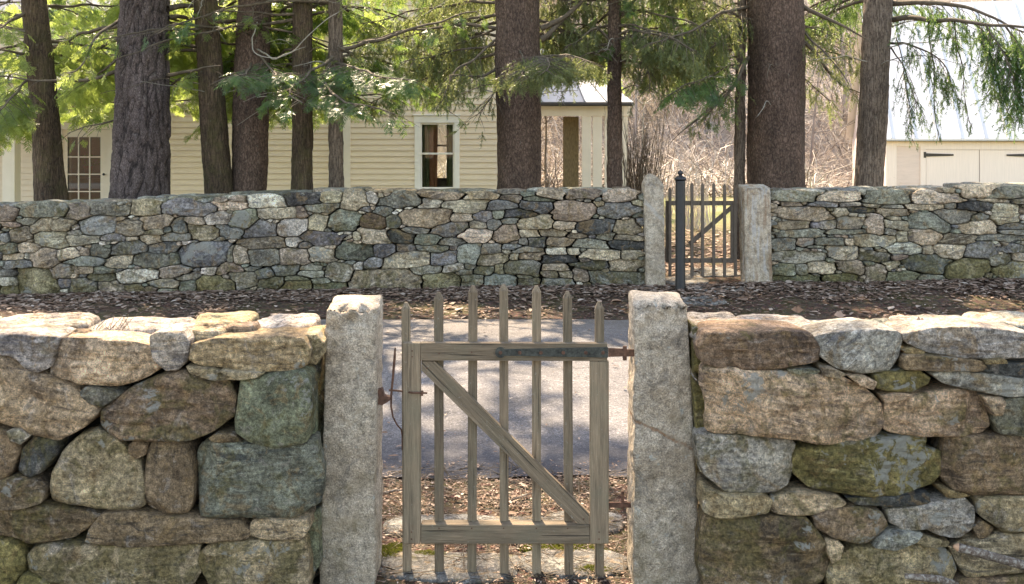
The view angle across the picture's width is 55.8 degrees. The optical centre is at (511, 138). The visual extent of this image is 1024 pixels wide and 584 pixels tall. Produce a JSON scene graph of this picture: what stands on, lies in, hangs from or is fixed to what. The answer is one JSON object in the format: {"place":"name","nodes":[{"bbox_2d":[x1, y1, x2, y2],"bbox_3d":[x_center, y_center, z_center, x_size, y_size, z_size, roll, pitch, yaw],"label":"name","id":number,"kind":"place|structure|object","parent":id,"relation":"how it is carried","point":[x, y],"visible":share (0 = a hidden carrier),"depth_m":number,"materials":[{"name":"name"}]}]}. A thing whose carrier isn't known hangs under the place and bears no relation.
{"place":"outdoors","nodes":[
{"label":"outdoors","id":0,"kind":"place"},
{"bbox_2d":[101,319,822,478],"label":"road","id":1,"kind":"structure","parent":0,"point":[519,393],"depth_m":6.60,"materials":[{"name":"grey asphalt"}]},
{"bbox_2d":[382,320,626,466],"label":"leaf litter","id":2,"kind":"object","parent":1,"relation":"on","point":[493,412],"visible":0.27,"depth_m":6.29,"materials":[{"name":"brown plant"}]},
{"bbox_2d":[0,181,1023,583],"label":"ground","id":3,"kind":"structure","parent":0,"point":[976,303],"depth_m":10.36,"materials":[{"name":"soil"}]},
{"bbox_2d":[0,0,116,142],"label":"tree","id":4,"kind":"object","parent":3,"relation":"on","point":[95,10],"visible":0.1,"depth_m":17.90,"materials":[{"name":"green plant"}]},
{"bbox_2d":[0,0,227,200],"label":"hemlock tree","id":5,"kind":"object","parent":3,"relation":"on","point":[40,115],"visible":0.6,"depth_m":13.46,"materials":[{"name":"green plant"}]},
{"bbox_2d":[0,0,233,146],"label":"tree","id":6,"kind":"object","parent":3,"relation":"on","point":[79,121],"visible":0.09,"depth_m":17.43,"materials":[{"name":"green plant"}]},
{"bbox_2d":[0,311,326,583],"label":"stone wall","id":7,"kind":"structure","parent":3,"relation":"on","point":[161,450],"depth_m":3.77,"materials":[{"name":"stone"}]},
{"bbox_2d":[93,317,115,328],"bbox_3d":[-1.676,0.751,3.980,0.087,0.065,0.057,0,0,0],"label":"twig","id":8,"kind":"object","parent":7,"relation":"on","point":[105,324],"visible":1,"depth_m":4.00,"materials":[{"name":"beige plant"}]},
{"bbox_2d":[109,313,137,330],"bbox_3d":[-1.595,0.754,3.970,0.086,0.069,0.076,0,0,34],"label":"twig","id":9,"kind":"object","parent":7,"relation":"on","point":[123,323],"visible":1,"depth_m":3.97,"materials":[{"name":"beige plant"}]},
{"bbox_2d":[0,0,326,198],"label":"pine tree","id":10,"kind":"object","parent":3,"relation":"on","point":[141,150],"visible":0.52,"depth_m":12.94,"materials":[{"name":"green plant"}]},
{"bbox_2d":[73,0,327,123],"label":"tree","id":11,"kind":"object","parent":3,"relation":"on","point":[111,98],"visible":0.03,"depth_m":17.94,"materials":[{"name":"green plant"}]},
{"bbox_2d":[65,0,396,200],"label":"hemlock tree","id":12,"kind":"object","parent":3,"relation":"on","point":[216,159],"visible":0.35,"depth_m":13.37,"materials":[{"name":"green plant"}]},
{"bbox_2d":[79,0,406,191],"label":"hemlock tree","id":13,"kind":"object","parent":3,"relation":"on","point":[253,66],"visible":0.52,"depth_m":13.48,"materials":[{"name":"green plant"}]},
{"bbox_2d":[172,0,369,131],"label":"tree","id":14,"kind":"object","parent":3,"relation":"on","point":[316,119],"visible":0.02,"depth_m":18.80,"materials":[{"name":"green plant"}]},
{"bbox_2d":[100,0,446,189],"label":"hemlock tree","id":15,"kind":"object","parent":3,"relation":"on","point":[301,19],"visible":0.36,"depth_m":13.30,"materials":[{"name":"green plant"}]},
{"bbox_2d":[0,0,633,201],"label":"house","id":16,"kind":"structure","parent":3,"relation":"on","point":[375,157],"depth_m":22.23,"materials":[{"name":"beige wood"}]},
{"bbox_2d":[60,122,112,198],"bbox_3d":[-9.786,0.831,22.267,1.442,2.398,0.165,0,0,0],"label":"door","id":17,"kind":"structure","parent":16,"relation":"in","point":[105,136],"depth_m":22.25,"materials":[{"name":"white wood"}]},
{"bbox_2d":[76,175,99,177],"bbox_3d":[-10.900,1.490,24.850,1.200,1.080,0.600,0,0,0],"label":"table","id":18,"kind":"object","parent":16,"relation":"in","point":[87,176],"visible":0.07,"depth_m":24.55,"materials":[{"name":"brown wood"}]},
{"bbox_2d":[80,153,99,173],"bbox_3d":[-10.897,0.655,24.832,0.536,0.590,0.643,0,0,0],"label":"potted plant","id":19,"kind":"object","parent":18,"relation":"on","point":[86,167],"visible":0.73,"depth_m":24.79,"materials":[{"name":"green plant"}]},
{"bbox_2d":[413,114,460,188],"bbox_3d":[-1.702,0.348,22.086,1.091,1.784,0.323,0,0,0],"label":"window","id":20,"kind":"structure","parent":16,"relation":"in","point":[426,135],"depth_m":22.04,"materials":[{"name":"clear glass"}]},
{"bbox_2d":[0,186,644,294],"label":"stone wall","id":21,"kind":"structure","parent":3,"relation":"on","point":[329,238],"depth_m":11.66,"materials":[{"name":"grey stone"}]},
{"bbox_2d":[157,0,488,186],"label":"hemlock tree","id":22,"kind":"object","parent":3,"relation":"on","point":[336,90],"visible":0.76,"depth_m":12.56,"materials":[{"name":"green plant"}]},
{"bbox_2d":[319,295,382,583],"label":"granite post","id":23,"kind":"object","parent":3,"relation":"on","point":[352,504],"visible":0.94,"depth_m":3.95,"materials":[{"name":"grey stone"}]},
{"bbox_2d":[378,387,390,404],"bbox_3d":[-0.537,1.069,4.015,0.069,0.069,0.030,0,0,0],"label":"latch keeper","id":24,"kind":"object","parent":23,"relation":"attached to","point":[383,398],"visible":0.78,"depth_m":4.00,"materials":[{"name":"metal"}]},
{"bbox_2d":[381,542,402,560],"bbox_3d":[-0.526,1.815,4.225,0.159,0.034,0.254,0,0,0],"label":"moss","id":25,"kind":"object","parent":3,"relation":"on","point":[396,548],"visible":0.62,"depth_m":4.25,"materials":[{"name":"green plant"}]},
{"bbox_2d":[383,489,401,494],"bbox_3d":[-0.596,1.806,4.946,0.132,0.024,0.017,0,0,-14],"label":"stick","id":26,"kind":"object","parent":3,"relation":"on","point":[390,491],"visible":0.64,"depth_m":4.94,"materials":[{"name":"beige wood"}]},
{"bbox_2d":[414,549,446,554],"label":"moss","id":27,"kind":"object","parent":3,"relation":"on","point":[426,551],"visible":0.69,"depth_m":4.22,"materials":[{"name":"green plant"}]},
{"bbox_2d":[383,514,485,537],"bbox_3d":[-0.353,1.831,4.544,0.506,0.057,0.269,0,0,0],"label":"flagstone","id":28,"kind":"object","parent":3,"relation":"on","point":[397,523],"visible":0.26,"depth_m":4.58,"materials":[{"name":"grey stone"}]},
{"bbox_2d":[379,551,520,583],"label":"flagstone","id":29,"kind":"object","parent":3,"relation":"on","point":[455,573],"visible":0.72,"depth_m":4.07,"materials":[{"name":"grey stone"}]},
{"bbox_2d":[319,0,661,193],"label":"spruce tree","id":30,"kind":"object","parent":3,"relation":"on","point":[522,68],"visible":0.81,"depth_m":13.16,"materials":[{"name":"green plant"}]},
{"bbox_2d":[375,457,631,583],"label":"fallen twigs","id":31,"kind":"object","parent":3,"relation":"on","point":[428,508],"visible":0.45,"depth_m":4.65,"materials":[{"name":"brown wood"}]},
{"bbox_2d":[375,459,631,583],"bbox_3d":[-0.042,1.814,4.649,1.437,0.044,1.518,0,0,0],"label":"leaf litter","id":32,"kind":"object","parent":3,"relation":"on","point":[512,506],"visible":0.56,"depth_m":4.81,"materials":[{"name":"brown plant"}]},
{"bbox_2d":[382,469,626,536],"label":"leaf litter","id":33,"kind":"object","parent":3,"relation":"on","point":[544,510],"visible":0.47,"depth_m":4.89,"materials":[{"name":"brown plant"}]},
{"bbox_2d":[510,492,544,500],"bbox_3d":[0.081,1.806,4.898,0.204,0.019,0.015,0,0,-32],"label":"stick","id":34,"kind":"object","parent":33,"relation":"on","point":[522,496],"visible":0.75,"depth_m":4.87,"materials":[{"name":"beige wood"}]},
{"bbox_2d":[0,277,1023,318],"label":"leaf litter","id":35,"kind":"object","parent":3,"relation":"on","point":[330,294],"visible":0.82,"depth_m":10.94,"materials":[{"name":"brown plant"}]},
{"bbox_2d":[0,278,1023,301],"bbox_3d":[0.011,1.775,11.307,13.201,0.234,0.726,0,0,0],"label":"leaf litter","id":36,"kind":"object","parent":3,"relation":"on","point":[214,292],"visible":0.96,"depth_m":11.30,"materials":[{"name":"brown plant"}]},
{"bbox_2d":[0,280,1023,319],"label":"fallen twigs","id":37,"kind":"object","parent":3,"relation":"on","point":[523,302],"visible":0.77,"depth_m":10.44,"materials":[{"name":"brown wood"}]},
{"bbox_2d":[414,0,624,98],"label":"tree","id":38,"kind":"object","parent":3,"relation":"on","point":[487,85],"visible":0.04,"depth_m":19.16,"materials":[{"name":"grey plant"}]},
{"bbox_2d":[481,515,558,544],"bbox_3d":[0.011,1.837,4.507,0.599,0.062,0.310,0,0,0],"label":"flagstone","id":39,"kind":"object","parent":3,"relation":"on","point":[510,518],"visible":0.12,"depth_m":4.62,"materials":[{"name":"grey stone"}]},
{"bbox_2d":[541,116,551,186],"bbox_3d":[0.767,-0.577,27.706,2.186,4.860,1.585,0,0,35],"label":"bare tree","id":40,"kind":"object","parent":3,"relation":"on","point":[545,145],"visible":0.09,"depth_m":27.55,"materials":[{"name":"brown plant"}]},
{"bbox_2d":[518,544,619,552],"bbox_3d":[0.253,1.828,4.307,0.458,0.036,0.140,0,0,0],"label":"moss","id":41,"kind":"object","parent":3,"relation":"on","point":[558,546],"visible":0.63,"depth_m":4.31,"materials":[{"name":"green plant"}]},
{"bbox_2d":[520,548,627,578],"bbox_3d":[0.272,1.842,4.169,0.500,0.057,0.279,0,0,0],"label":"flagstone","id":42,"kind":"object","parent":3,"relation":"on","point":[612,558],"visible":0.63,"depth_m":4.15,"materials":[{"name":"grey stone"}]},
{"bbox_2d":[546,511,623,533],"bbox_3d":[0.341,1.842,4.611,0.398,0.055,0.247,0,0,0],"label":"flagstone","id":43,"kind":"object","parent":3,"relation":"on","point":[613,516],"visible":0.21,"depth_m":4.62,"materials":[{"name":"beige stone"}]},
{"bbox_2d":[611,517,626,521],"bbox_3d":[0.554,1.815,4.617,0.172,0.019,0.012,0,0,-14],"label":"stick","id":44,"kind":"object","parent":43,"relation":"on","point":[618,519],"visible":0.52,"depth_m":4.60,"materials":[{"name":"beige wood"}]},
{"bbox_2d":[576,564,617,573],"bbox_3d":[0.344,1.827,4.100,0.232,0.027,0.137,0,0,0],"label":"moss","id":45,"kind":"object","parent":3,"relation":"on","point":[588,566],"visible":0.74,"depth_m":4.10,"materials":[{"name":"green plant"}]},
{"bbox_2d":[491,0,754,187],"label":"spruce tree","id":46,"kind":"object","parent":3,"relation":"on","point":[614,25],"visible":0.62,"depth_m":13.24,"materials":[{"name":"green plant"}]},
{"bbox_2d":[602,96,669,206],"bbox_3d":[2.580,0.378,20.049,1.435,2.525,0.899,0,0,0],"label":"shrub","id":47,"kind":"object","parent":3,"relation":"on","point":[640,173],"visible":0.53,"depth_m":20.03,"materials":[{"name":"brown plant"}]},
{"bbox_2d":[605,82,674,176],"bbox_3d":[2.822,0.151,22.032,1.319,3.341,2.385,0,0,-45],"label":"bare tree","id":48,"kind":"object","parent":3,"relation":"on","point":[642,124],"visible":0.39,"depth_m":21.95,"materials":[{"name":"brown plant"}]},
{"bbox_2d":[641,173,665,286],"bbox_3d":[1.709,1.170,11.680,0.272,1.497,0.281,0,0,0],"label":"granite post","id":49,"kind":"object","parent":3,"relation":"on","point":[652,186],"visible":0.84,"depth_m":11.55,"materials":[{"name":"grey stone"}]},
{"bbox_2d":[627,290,700,583],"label":"granite post","id":50,"kind":"object","parent":3,"relation":"on","point":[662,512],"visible":0.92,"depth_m":3.95,"materials":[{"name":"grey stone"}]},
{"bbox_2d":[389,284,633,576],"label":"wooden gate","id":51,"kind":"structure","parent":50,"relation":"attached to","point":[580,523],"depth_m":4.00,"materials":[{"name":"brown wood"}]},
{"bbox_2d":[631,145,723,229],"bbox_3d":[3.025,0.878,17.551,1.670,1.508,0.898,0,0,0],"label":"shrub","id":52,"kind":"object","parent":3,"relation":"on","point":[687,221],"visible":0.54,"depth_m":17.40,"materials":[{"name":"brown plant"}]},
{"bbox_2d":[674,170,686,289],"bbox_3d":[1.957,1.114,11.250,0.144,1.500,0.144,0,0,0],"label":"post","id":53,"kind":"object","parent":3,"relation":"on","point":[680,179],"visible":0.95,"depth_m":11.20,"materials":[{"name":"black metal"}]},
{"bbox_2d":[665,276,708,284],"bbox_3d":[2.141,1.765,11.954,0.574,0.071,0.566,0,0,0],"label":"flagstone","id":54,"kind":"object","parent":3,"relation":"on","point":[689,280],"visible":0.59,"depth_m":11.90,"materials":[{"name":"beige stone"}]},
{"bbox_2d":[639,229,739,274],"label":"leaf litter","id":55,"kind":"object","parent":3,"relation":"on","point":[709,251],"visible":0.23,"depth_m":14.28,"materials":[{"name":"brown plant"}]},
{"bbox_2d":[681,295,726,305],"bbox_3d":[2.056,1.789,10.603,0.564,0.079,0.401,0,0,0],"label":"flagstone","id":56,"kind":"object","parent":3,"relation":"on","point":[686,300],"visible":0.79,"depth_m":10.52,"materials":[{"name":"grey stone"}]},
{"bbox_2d":[589,0,820,257],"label":"hemlock tree","id":57,"kind":"object","parent":3,"relation":"on","point":[714,97],"visible":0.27,"depth_m":13.39,"materials":[{"name":"green plant"}]},
{"bbox_2d":[685,267,740,276],"bbox_3d":[2.569,1.741,12.475,0.734,0.085,0.718,0,0,0],"label":"flagstone","id":58,"kind":"object","parent":3,"relation":"on","point":[708,272],"visible":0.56,"depth_m":12.38,"materials":[{"name":"beige stone"}]},
{"bbox_2d":[693,286,744,293],"bbox_3d":[2.393,1.761,11.172,0.630,0.065,0.462,0,0,0],"label":"flagstone","id":59,"kind":"object","parent":3,"relation":"on","point":[719,290],"visible":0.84,"depth_m":11.10,"materials":[{"name":"grey stone"}]},
{"bbox_2d":[738,184,772,282],"bbox_3d":[2.939,1.224,11.701,0.357,1.334,0.319,0,0,0],"label":"granite post","id":60,"kind":"object","parent":3,"relation":"on","point":[754,217],"visible":0.85,"depth_m":11.55,"materials":[{"name":"grey stone"}]},
{"bbox_2d":[665,182,736,276],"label":"wooden gate","id":61,"kind":"structure","parent":60,"relation":"attached to","point":[713,260],"depth_m":11.72,"materials":[{"name":"grey wood"}]},
{"bbox_2d":[622,0,889,260],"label":"spruce tree","id":62,"kind":"object","parent":3,"relation":"on","point":[776,57],"visible":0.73,"depth_m":13.15,"materials":[{"name":"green plant"}]},
{"bbox_2d":[792,306,802,312],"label":"dead leaf","id":63,"kind":"object","parent":3,"relation":"on","point":[798,309],"visible":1,"depth_m":3.98,"materials":[{"name":"brown plant"}]},
{"bbox_2d":[687,310,1023,583],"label":"stone wall","id":64,"kind":"structure","parent":3,"relation":"on","point":[852,450],"depth_m":3.77,"materials":[{"name":"stone"}]},
{"bbox_2d":[834,310,844,317],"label":"dead leaf","id":65,"kind":"object","parent":64,"relation":"on","point":[839,314],"visible":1,"depth_m":3.95,"materials":[{"name":"beige plant"}]},
{"bbox_2d":[770,182,1023,282],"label":"stone wall","id":66,"kind":"structure","parent":3,"relation":"on","point":[961,230],"depth_m":11.67,"materials":[{"name":"grey stone"}]},
{"bbox_2d":[804,0,1023,186],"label":"spruce tree","id":67,"kind":"object","parent":3,"relation":"on","point":[879,20],"visible":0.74,"depth_m":12.97,"materials":[{"name":"green plant"}]},
{"bbox_2d":[904,573,958,583],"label":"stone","id":68,"kind":"object","parent":3,"relation":"on","point":[931,578],"visible":1,"depth_m":3.64,"materials":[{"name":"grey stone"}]},
{"bbox_2d":[846,0,1023,186],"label":"barn","id":69,"kind":"structure","parent":3,"relation":"on","point":[980,154],"depth_m":29.95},
{"bbox_2d":[924,150,978,185],"bbox_3d":[13.433,1.692,29.603,1.576,2.675,0.072,0,0,13],"label":"barn door","id":70,"kind":"structure","parent":69,"relation":"in","point":[942,166],"depth_m":29.60,"materials":[{"name":"beige wood"}]},
{"bbox_2d":[979,150,1023,182],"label":"barn door","id":71,"kind":"structure","parent":69,"relation":"in","point":[994,165],"depth_m":29.28,"materials":[{"name":"beige wood"}]},
{"bbox_2d":[953,543,1023,569],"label":"fallen branch","id":72,"kind":"object","parent":3,"relation":"on","point":[1017,563],"visible":1,"depth_m":3.64,"materials":[{"name":"grey wood"}]},
{"bbox_2d":[437,0,1014,186],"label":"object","id":73,"kind":"structure","parent":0,"point":[442,139],"depth_m":42.43,"materials":[{"name":"brown plant"}]},
{"bbox_2d":[553,2,588,139],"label":"bare tree","id":74,"kind":"object","parent":73,"relation":"on","point":[578,116],"visible":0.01,"depth_m":41.05,"materials":[{"name":"brown plant"}]},
{"bbox_2d":[625,1,660,154],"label":"bare tree","id":75,"kind":"object","parent":73,"relation":"on","point":[635,125],"visible":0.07,"depth_m":40.26,"materials":[{"name":"brown plant"}]},
{"bbox_2d":[437,0,990,197],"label":"brush thicket","id":76,"kind":"object","parent":73,"relation":"on","point":[812,182],"visible":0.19,"depth_m":35.85,"materials":[{"name":"brown plant"}]},
{"bbox_2d":[805,0,849,120],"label":"bare tree","id":77,"kind":"object","parent":73,"relation":"on","point":[844,99],"visible":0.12,"depth_m":44.82,"materials":[{"name":"brown plant"}]},
{"bbox_2d":[804,2,855,175],"bbox_3d":[13.024,-4.183,38.750,4.790,13.328,7.412,0,0,22],"label":"bare tree","id":78,"kind":"object","parent":73,"relation":"on","point":[813,132],"visible":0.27,"depth_m":39.56,"materials":[{"name":"brown plant"}]},
{"bbox_2d":[820,2,858,129],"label":"bare tree","id":79,"kind":"object","parent":73,"relation":"on","point":[845,81],"visible":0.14,"depth_m":41.25,"materials":[{"name":"brown plant"}]}
]}

